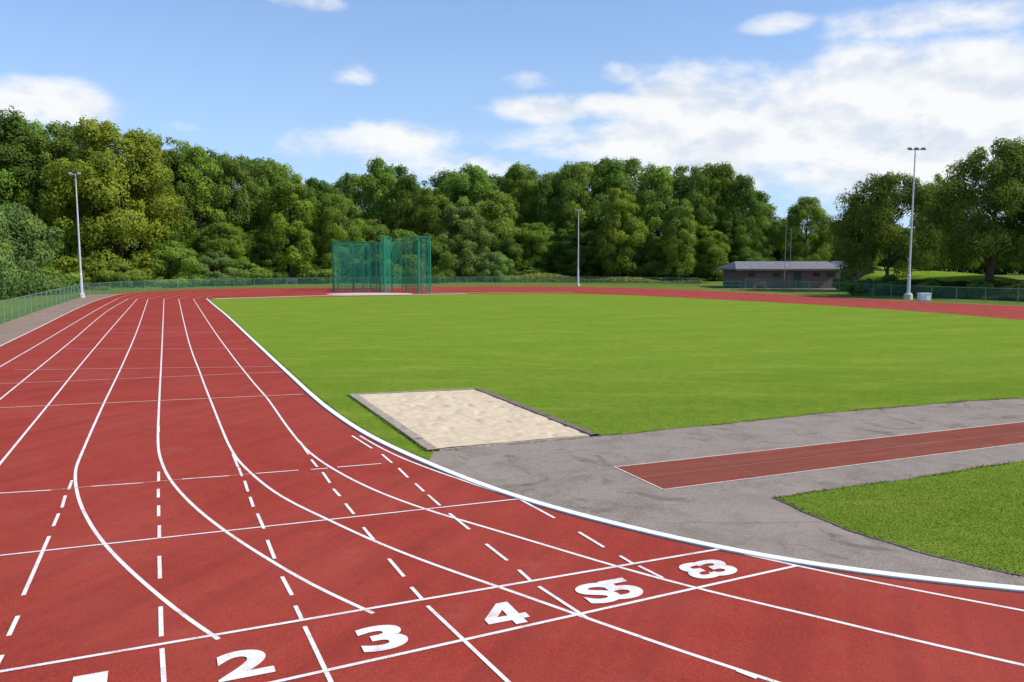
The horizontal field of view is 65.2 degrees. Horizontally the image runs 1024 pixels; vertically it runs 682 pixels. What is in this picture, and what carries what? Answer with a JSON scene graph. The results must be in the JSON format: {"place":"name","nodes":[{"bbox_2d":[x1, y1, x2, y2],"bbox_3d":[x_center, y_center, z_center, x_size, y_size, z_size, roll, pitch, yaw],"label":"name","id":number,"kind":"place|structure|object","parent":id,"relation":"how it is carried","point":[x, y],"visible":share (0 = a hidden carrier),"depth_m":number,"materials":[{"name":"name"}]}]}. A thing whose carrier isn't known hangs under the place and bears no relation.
{"place":"outdoors","nodes":[
{"label":"outdoors","id":0,"kind":"place"},
{"bbox_2d":[0,294,117,344],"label":"gravel path","id":1,"kind":"structure","parent":0,"point":[14,329],"depth_m":48.18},
{"bbox_2d":[0,283,87,322],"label":"fence","id":2,"kind":"object","parent":1,"relation":"on","point":[17,298],"visible":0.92,"depth_m":54.95,"materials":[{"name":"green"}]},
{"bbox_2d":[67,172,84,297],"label":"floodlight mast","id":3,"kind":"object","parent":1,"relation":"on","point":[81,294],"visible":1,"depth_m":75.12,"materials":[{"name":"metal"}]},
{"bbox_2d":[0,286,1023,681],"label":"running track","id":4,"kind":"structure","parent":0,"point":[90,598],"depth_m":9.15,"materials":[{"name":"rubber"}]},
{"bbox_2d":[72,671,107,681],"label":"lane number","id":5,"kind":"object","parent":4,"relation":"on","point":[98,677],"visible":1,"depth_m":6.63,"materials":[{"name":"white paint"}]},
{"bbox_2d":[217,650,275,681],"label":"lane number","id":6,"kind":"object","parent":4,"relation":"on","point":[254,659],"visible":1,"depth_m":6.84,"materials":[{"name":"white paint"}]},
{"bbox_2d":[355,625,407,651],"bbox_3d":[-1.188,2.716,7.337,0.430,0.001,0.500,-2,6,-21],"label":"lane number","id":7,"kind":"object","parent":4,"relation":"on","point":[395,640],"visible":1,"depth_m":7.35,"materials":[{"name":"white paint"}]},
{"bbox_2d":[332,236,431,292],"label":"throwing cage","id":8,"kind":"object","parent":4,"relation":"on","point":[384,267],"visible":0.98,"depth_m":89.23,"materials":[{"name":"fabric"}]},
{"bbox_2d":[485,602,529,623],"bbox_3d":[-0.044,2.665,7.849,0.440,0.001,0.511,0,6,0],"label":"lane number","id":9,"kind":"object","parent":4,"relation":"on","point":[511,612],"visible":1,"depth_m":7.79,"materials":[{"name":"white paint"}]},
{"bbox_2d":[0,287,1021,489],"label":"cross marking","id":10,"kind":"object","parent":4,"relation":"on","point":[297,394],"visible":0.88,"depth_m":25.68,"materials":[{"name":"paint"}]},
{"bbox_2d":[0,286,1023,681],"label":"lane marking","id":11,"kind":"object","parent":4,"relation":"on","point":[296,608],"visible":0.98,"depth_m":8.79,"materials":[{"name":"white paint"}]},
{"bbox_2d":[575,578,642,602],"bbox_3d":[1.021,2.612,8.374,0.663,0.001,0.500,-2,6,-23],"label":"lane number","id":12,"kind":"object","parent":4,"relation":"on","point":[611,587],"visible":1,"depth_m":8.38,"materials":[{"name":"white paint"}]},
{"bbox_2d":[207,299,1023,591],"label":"track kerb","id":13,"kind":"structure","parent":4,"relation":"on","point":[713,545],"depth_m":10.13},
{"bbox_2d":[679,560,736,577],"bbox_3d":[2.200,2.553,8.970,0.600,0.001,0.460,-2,6,-23],"label":"lane number","id":14,"kind":"object","parent":4,"relation":"on","point":[718,564],"visible":1,"depth_m":8.97,"materials":[{"name":"white paint"}]},
{"bbox_2d":[0,268,1023,323],"bbox_3d":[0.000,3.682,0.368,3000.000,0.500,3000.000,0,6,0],"label":"ground","id":15,"kind":"structure","parent":0,"point":[714,285],"depth_m":94.03,"materials":[{"name":"green plant"}]},
{"bbox_2d":[0,134,24,256],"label":"tree","id":16,"kind":"object","parent":15,"relation":"on","point":[8,183],"visible":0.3,"depth_m":99.49,"materials":[{"name":"green plant"}]},
{"bbox_2d":[0,210,42,298],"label":"tree","id":17,"kind":"object","parent":15,"relation":"on","point":[8,274],"visible":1,"depth_m":72.83,"materials":[{"name":"green plant"}]},
{"bbox_2d":[0,105,53,263],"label":"tree","id":18,"kind":"object","parent":15,"relation":"on","point":[14,133],"visible":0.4,"depth_m":100.77,"materials":[{"name":"green plant"}]},
{"bbox_2d":[3,113,51,197],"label":"tree","id":19,"kind":"object","parent":15,"relation":"on","point":[34,126],"visible":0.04,"depth_m":117.43,"materials":[{"name":"green plant"}]},
{"bbox_2d":[0,201,79,294],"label":"tree","id":20,"kind":"object","parent":15,"relation":"on","point":[31,230],"visible":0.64,"depth_m":80.56,"materials":[{"name":"green plant"}]},
{"bbox_2d":[14,120,102,275],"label":"tree","id":21,"kind":"object","parent":15,"relation":"on","point":[43,147],"visible":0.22,"depth_m":102.43,"materials":[{"name":"green plant"}]},
{"bbox_2d":[38,265,84,290],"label":"shrub","id":22,"kind":"object","parent":15,"relation":"on","point":[46,270],"visible":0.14,"depth_m":90.24,"materials":[{"name":"green plant"}]},
{"bbox_2d":[42,200,110,276],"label":"tree","id":23,"kind":"object","parent":15,"relation":"on","point":[66,253],"visible":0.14,"depth_m":102.50,"materials":[{"name":"green plant"}]},
{"bbox_2d":[56,121,117,251],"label":"tree","id":24,"kind":"object","parent":15,"relation":"on","point":[69,130],"visible":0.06,"depth_m":121.44,"materials":[{"name":"green plant"}]},
{"bbox_2d":[35,115,188,282],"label":"tree","id":25,"kind":"object","parent":15,"relation":"on","point":[100,179],"visible":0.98,"depth_m":99.32,"materials":[{"name":"green plant"}]},
{"bbox_2d":[95,262,151,288],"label":"shrub","id":26,"kind":"object","parent":15,"relation":"on","point":[115,277],"visible":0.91,"depth_m":97.66,"materials":[{"name":"green plant"}]},
{"bbox_2d":[104,148,170,268],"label":"tree","id":27,"kind":"object","parent":15,"relation":"on","point":[126,255],"visible":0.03,"depth_m":117.49,"materials":[{"name":"green plant"}]},
{"bbox_2d":[131,219,187,278],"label":"tree","id":28,"kind":"object","parent":15,"relation":"on","point":[174,237],"visible":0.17,"depth_m":110.59,"materials":[{"name":"green plant"}]},
{"bbox_2d":[138,133,198,261],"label":"tree","id":29,"kind":"object","parent":15,"relation":"on","point":[172,158],"visible":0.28,"depth_m":114.47,"materials":[{"name":"green plant"}]},
{"bbox_2d":[143,240,209,287],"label":"shrub","id":30,"kind":"object","parent":15,"relation":"on","point":[185,268],"visible":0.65,"depth_m":105.65,"materials":[{"name":"green plant"}]},
{"bbox_2d":[168,143,245,269],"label":"tree","id":31,"kind":"object","parent":15,"relation":"on","point":[196,155],"visible":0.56,"depth_m":116.33,"materials":[{"name":"green plant"}]},
{"bbox_2d":[189,251,246,285],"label":"shrub","id":32,"kind":"object","parent":15,"relation":"on","point":[207,261],"visible":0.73,"depth_m":110.39,"materials":[{"name":"green plant"}]},
{"bbox_2d":[194,221,252,277],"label":"tree","id":33,"kind":"object","parent":15,"relation":"on","point":[233,243],"visible":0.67,"depth_m":113.42,"materials":[{"name":"green plant"}]},
{"bbox_2d":[203,153,261,270],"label":"tree","id":34,"kind":"object","parent":15,"relation":"on","point":[245,205],"visible":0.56,"depth_m":118.66,"materials":[{"name":"green plant"}]},
{"bbox_2d":[202,155,277,233],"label":"tree","id":35,"kind":"object","parent":15,"relation":"on","point":[250,164],"visible":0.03,"depth_m":141.97,"materials":[{"name":"green plant"}]},
{"bbox_2d":[221,261,272,284],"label":"shrub","id":36,"kind":"object","parent":15,"relation":"on","point":[256,271],"visible":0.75,"depth_m":113.96,"materials":[{"name":"green plant"}]},
{"bbox_2d":[232,225,289,270],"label":"tree","id":37,"kind":"object","parent":15,"relation":"on","point":[254,237],"visible":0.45,"depth_m":118.84,"materials":[{"name":"green plant"}]},
{"bbox_2d":[245,159,290,267],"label":"tree","id":38,"kind":"object","parent":15,"relation":"on","point":[267,179],"visible":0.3,"depth_m":124.56,"materials":[{"name":"green plant"}]},
{"bbox_2d":[258,172,327,283],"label":"tree","id":39,"kind":"object","parent":15,"relation":"on","point":[282,194],"visible":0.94,"depth_m":119.49,"materials":[{"name":"green plant"}]},
{"bbox_2d":[288,263,339,283],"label":"shrub","id":40,"kind":"object","parent":15,"relation":"on","point":[321,272],"visible":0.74,"depth_m":121.07,"materials":[{"name":"green plant"}]},
{"bbox_2d":[289,226,340,280],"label":"tree","id":41,"kind":"object","parent":15,"relation":"on","point":[317,238],"visible":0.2,"depth_m":122.79,"materials":[{"name":"green plant"}]},
{"bbox_2d":[296,177,345,257],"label":"tree","id":42,"kind":"object","parent":15,"relation":"on","point":[321,188],"visible":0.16,"depth_m":133.34,"materials":[{"name":"green plant"}]},
{"bbox_2d":[308,192,366,282],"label":"tree","id":43,"kind":"object","parent":15,"relation":"on","point":[333,212],"visible":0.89,"depth_m":122.99,"materials":[{"name":"green plant"}]},
{"bbox_2d":[339,173,356,276],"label":"tree","id":44,"kind":"object","parent":15,"relation":"on","point":[347,185],"visible":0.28,"depth_m":137.97,"materials":[{"name":"green plant"}]},
{"bbox_2d":[330,173,394,247],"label":"tree","id":45,"kind":"object","parent":15,"relation":"on","point":[356,186],"visible":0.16,"depth_m":167.19,"materials":[{"name":"green plant"}]},
{"bbox_2d":[343,219,393,268],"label":"tree","id":46,"kind":"object","parent":15,"relation":"on","point":[378,231],"visible":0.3,"depth_m":131.54,"materials":[{"name":"green plant"}]},
{"bbox_2d":[353,156,408,241],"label":"tree","id":47,"kind":"object","parent":15,"relation":"on","point":[378,194],"visible":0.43,"depth_m":142.23,"materials":[{"name":"green plant"}]},
{"bbox_2d":[362,163,418,229],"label":"tree","id":48,"kind":"object","parent":15,"relation":"on","point":[400,170],"visible":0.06,"depth_m":165.34,"materials":[{"name":"green plant"}]},
{"bbox_2d":[89,277,698,294],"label":"fence","id":49,"kind":"object","parent":15,"relation":"on","point":[648,282],"visible":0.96,"depth_m":111.45,"materials":[{"name":"green"}]},
{"bbox_2d":[366,228,432,282],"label":"shrub","id":50,"kind":"object","parent":15,"relation":"on","point":[398,235],"visible":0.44,"depth_m":123.18,"materials":[{"name":"green plant"}]},
{"bbox_2d":[85,272,717,290],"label":"weeds","id":51,"kind":"object","parent":15,"relation":"on","point":[552,276],"visible":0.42,"depth_m":128.57,"materials":[{"name":"green plant"}]},
{"bbox_2d":[386,171,425,260],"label":"tree","id":52,"kind":"object","parent":15,"relation":"on","point":[406,186],"visible":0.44,"depth_m":138.85,"materials":[{"name":"green plant"}]},
{"bbox_2d":[396,233,456,282],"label":"shrub","id":53,"kind":"object","parent":15,"relation":"on","point":[442,272],"visible":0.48,"depth_m":125.69,"materials":[{"name":"green plant"}]},
{"bbox_2d":[407,186,454,268],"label":"tree","id":54,"kind":"object","parent":15,"relation":"on","point":[428,219],"visible":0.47,"depth_m":132.42,"materials":[{"name":"green plant"}]},
{"bbox_2d":[424,167,457,231],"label":"tree","id":55,"kind":"object","parent":15,"relation":"on","point":[434,182],"visible":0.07,"depth_m":168.65,"materials":[{"name":"green plant"}]},
{"bbox_2d":[437,198,494,281],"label":"tree","id":56,"kind":"object","parent":15,"relation":"on","point":[462,230],"visible":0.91,"depth_m":129.74,"materials":[{"name":"green plant"}]},
{"bbox_2d":[435,162,501,268],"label":"tree","id":57,"kind":"object","parent":15,"relation":"on","point":[478,183],"visible":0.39,"depth_m":147.60,"materials":[{"name":"green plant"}]},
{"bbox_2d":[473,188,520,268],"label":"tree","id":58,"kind":"object","parent":15,"relation":"on","point":[491,210],"visible":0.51,"depth_m":137.37,"materials":[{"name":"green plant"}]},
{"bbox_2d":[477,251,516,281],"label":"shrub","id":59,"kind":"object","parent":15,"relation":"on","point":[505,263],"visible":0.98,"depth_m":129.97,"materials":[{"name":"green plant"}]},
{"bbox_2d":[470,225,523,276],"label":"tree","id":60,"kind":"object","parent":15,"relation":"on","point":[515,252],"visible":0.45,"depth_m":135.32,"materials":[{"name":"green plant"}]},
{"bbox_2d":[498,161,543,265],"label":"tree","id":61,"kind":"object","parent":15,"relation":"on","point":[514,175],"visible":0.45,"depth_m":150.85,"materials":[{"name":"green plant"}]},
{"bbox_2d":[22,242,1023,283],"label":"undergrowth","id":62,"kind":"object","parent":15,"relation":"on","point":[776,257],"visible":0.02,"depth_m":199.55,"materials":[{"name":"green plant"}]},
{"bbox_2d":[504,264,551,279],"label":"shrub","id":63,"kind":"object","parent":15,"relation":"on","point":[523,269],"visible":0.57,"depth_m":135.69,"materials":[{"name":"green plant"}]},
{"bbox_2d":[507,222,557,278],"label":"tree","id":64,"kind":"object","parent":15,"relation":"on","point":[540,234],"visible":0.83,"depth_m":138.76,"materials":[{"name":"green plant"}]},
{"bbox_2d":[525,172,572,269],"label":"tree","id":65,"kind":"object","parent":15,"relation":"on","point":[549,187],"visible":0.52,"depth_m":146.34,"materials":[{"name":"green plant"}]},
{"bbox_2d":[545,229,588,276],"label":"tree","id":66,"kind":"object","parent":15,"relation":"on","point":[565,247],"visible":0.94,"depth_m":137.13,"materials":[{"name":"green plant"}]},
{"bbox_2d":[545,161,608,276],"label":"tree","id":67,"kind":"object","parent":15,"relation":"on","point":[573,185],"visible":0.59,"depth_m":145.13,"materials":[{"name":"green plant"}]},
{"bbox_2d":[573,229,621,278],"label":"tree","id":68,"kind":"object","parent":15,"relation":"on","point":[592,245],"visible":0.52,"depth_m":137.54,"materials":[{"name":"green plant"}]},
{"bbox_2d":[573,155,637,270],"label":"tree","id":69,"kind":"object","parent":15,"relation":"on","point":[615,179],"visible":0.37,"depth_m":145.89,"materials":[{"name":"green plant"}]},
{"bbox_2d":[594,188,649,278],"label":"tree","id":70,"kind":"object","parent":15,"relation":"on","point":[632,230],"visible":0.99,"depth_m":133.18,"materials":[{"name":"green plant"}]},
{"bbox_2d":[620,157,664,252],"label":"tree","id":71,"kind":"object","parent":15,"relation":"on","point":[632,166],"visible":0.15,"depth_m":169.91,"materials":[{"name":"green plant"}]},
{"bbox_2d":[615,232,670,277],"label":"tree","id":72,"kind":"object","parent":15,"relation":"on","point":[656,260],"visible":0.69,"depth_m":135.14,"materials":[{"name":"green plant"}]},
{"bbox_2d":[630,162,680,272],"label":"tree","id":73,"kind":"object","parent":15,"relation":"on","point":[662,180],"visible":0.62,"depth_m":142.16,"materials":[{"name":"green plant"}]},
{"bbox_2d":[649,164,688,248],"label":"tree","id":74,"kind":"object","parent":15,"relation":"on","point":[677,174],"visible":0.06,"depth_m":168.72,"materials":[{"name":"green plant"}]},
{"bbox_2d":[660,198,698,280],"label":"tree","id":75,"kind":"object","parent":15,"relation":"on","point":[670,230],"visible":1,"depth_m":131.79,"materials":[{"name":"green plant"}]},
{"bbox_2d":[667,164,717,279],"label":"tree","id":76,"kind":"object","parent":15,"relation":"on","point":[683,186],"visible":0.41,"depth_m":140.46,"materials":[{"name":"green plant"}]},
{"bbox_2d":[690,265,722,280],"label":"shrub","id":77,"kind":"object","parent":15,"relation":"on","point":[719,274],"visible":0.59,"depth_m":136.59,"materials":[{"name":"green plant"}]},
{"bbox_2d":[685,225,731,280],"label":"tree","id":78,"kind":"object","parent":15,"relation":"on","point":[715,248],"visible":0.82,"depth_m":136.96,"materials":[{"name":"green plant"}]},
{"bbox_2d":[689,160,745,262],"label":"tree","id":79,"kind":"object","parent":15,"relation":"on","point":[722,173],"visible":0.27,"depth_m":145.37,"materials":[{"name":"green plant"}]},
{"bbox_2d":[714,218,757,265],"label":"tree","id":80,"kind":"object","parent":15,"relation":"on","point":[739,245],"visible":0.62,"depth_m":140.83,"materials":[{"name":"green plant"}]},
{"bbox_2d":[711,173,765,260],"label":"tree","id":81,"kind":"object","parent":15,"relation":"on","point":[747,196],"visible":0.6,"depth_m":142.59,"materials":[{"name":"green plant"}]},
{"bbox_2d":[745,201,779,260],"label":"tree","id":82,"kind":"object","parent":15,"relation":"on","point":[763,222],"visible":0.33,"depth_m":148.88,"materials":[{"name":"green plant"}]},
{"bbox_2d":[744,190,781,257],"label":"tree","id":83,"kind":"object","parent":15,"relation":"on","point":[764,200],"visible":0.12,"depth_m":165.95,"materials":[{"name":"green plant"}]},
{"bbox_2d":[716,261,881,287],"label":"clubhouse","id":84,"kind":"structure","parent":15,"relation":"on","point":[816,272],"depth_m":101.41,"materials":[{"name":"brick"}]},
{"bbox_2d":[772,196,834,261],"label":"tree","id":85,"kind":"object","parent":15,"relation":"on","point":[800,210],"visible":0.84,"depth_m":147.20,"materials":[{"name":"green plant"}]},
{"bbox_2d":[844,278,884,295],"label":"shrub","id":86,"kind":"object","parent":15,"relation":"on","point":[857,288],"visible":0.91,"depth_m":79.28,"materials":[{"name":"green plant"}]},
{"bbox_2d":[723,278,1023,303],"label":"fence","id":87,"kind":"object","parent":15,"relation":"on","point":[931,291],"visible":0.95,"depth_m":75.89,"materials":[{"name":"green"}]},
{"bbox_2d":[871,274,906,293],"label":"shrub","id":88,"kind":"object","parent":15,"relation":"on","point":[887,279],"visible":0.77,"depth_m":79.28,"materials":[{"name":"green plant"}]},
{"bbox_2d":[903,147,925,299],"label":"floodlight mast","id":89,"kind":"object","parent":15,"relation":"on","point":[908,295],"visible":1,"depth_m":71.17,"materials":[{"name":"metal"}]},
{"bbox_2d":[909,173,950,270],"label":"tree","id":90,"kind":"object","parent":15,"relation":"on","point":[938,178],"visible":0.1,"depth_m":110.74,"materials":[{"name":"green plant"}]},
{"bbox_2d":[944,190,985,272],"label":"tree","id":91,"kind":"object","parent":15,"relation":"on","point":[963,267],"visible":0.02,"depth_m":106.96,"materials":[{"name":"green plant"}]},
{"bbox_2d":[978,247,1023,272],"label":"tree","id":92,"kind":"object","parent":15,"relation":"on","point":[1011,268],"visible":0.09,"depth_m":141.65,"materials":[{"name":"green plant"}]},
{"bbox_2d":[996,170,1023,266],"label":"tree","id":93,"kind":"object","parent":15,"relation":"on","point":[1016,222],"visible":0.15,"depth_m":80.58,"materials":[{"name":"green plant"}]},
{"bbox_2d":[0,0,1023,245],"label":"sky","id":94,"kind":"structure","parent":0,"point":[810,98],"materials":[{"name":"blue"}]},
{"bbox_2d":[209,294,1023,460],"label":"grass field","id":95,"kind":"structure","parent":0,"point":[429,333],"depth_m":30.61,"materials":[{"name":"plant"}]},
{"bbox_2d":[349,388,598,451],"bbox_3d":[-1.246,1.617,18.186,3.483,0.064,6.802,-3,6,-24],"label":"sand pit","id":96,"kind":"object","parent":95,"relation":"on","point":[435,419],"visible":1,"depth_m":17.35,"materials":[{"name":"sand"}]},
{"bbox_2d":[206,299,1023,592],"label":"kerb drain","id":97,"kind":"object","parent":95,"relation":"on","point":[589,519],"visible":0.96,"depth_m":10.70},
{"bbox_2d":[270,353,1023,575],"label":"grass","id":98,"kind":"structure","parent":95,"relation":"on","point":[779,497],"depth_m":12.47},
{"bbox_2d":[429,398,1023,585],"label":"asphalt path","id":99,"kind":"structure","parent":0,"point":[584,475],"depth_m":12.84,"materials":[{"name":"asphalt"}]},
{"bbox_2d":[433,398,1023,576],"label":"path edging","id":100,"kind":"object","parent":99,"relation":"on","point":[842,527],"visible":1,"depth_m":10.30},
{"bbox_2d":[617,422,1023,489],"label":"jump runway","id":101,"kind":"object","parent":99,"relation":"on","point":[710,474],"visible":1,"depth_m":14.14,"materials":[{"name":"rubber"}]},
{"bbox_2d":[615,422,1021,489],"bbox_3d":[18.201,1.519,19.338,35.042,0.001,1.483,-2,6,-22],"label":"runway marking","id":102,"kind":"object","parent":101,"relation":"on","point":[807,470],"visible":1,"depth_m":13.91,"materials":[{"name":"rubber"}]},
{"bbox_2d":[780,461,1023,573],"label":"grass verge","id":103,"kind":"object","parent":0,"point":[996,528],"depth_m":10.99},
{"bbox_2d":[855,266,1023,282],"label":"hill","id":104,"kind":"structure","parent":0,"point":[936,275],"depth_m":89.58,"materials":[{"name":"green plant"}]},
{"bbox_2d":[825,171,948,277],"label":"tree","id":105,"kind":"object","parent":104,"relation":"on","point":[876,234],"visible":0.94,"depth_m":89.58,"materials":[{"name":"green plant"}]},
{"bbox_2d":[858,278,1023,301],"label":"ground cover","id":106,"kind":"object","parent":104,"relation":"on","point":[957,284],"visible":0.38,"depth_m":73.23,"materials":[{"name":"green plant"}]},
{"bbox_2d":[914,280,944,292],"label":"shrub","id":107,"kind":"object","parent":106,"relation":"on","point":[926,283],"visible":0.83,"depth_m":75.17,"materials":[{"name":"green plant"}]},
{"bbox_2d":[917,135,1023,279],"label":"tree","id":108,"kind":"object","parent":104,"relation":"on","point":[1002,187],"visible":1,"depth_m":73.05,"materials":[{"name":"green plant"}]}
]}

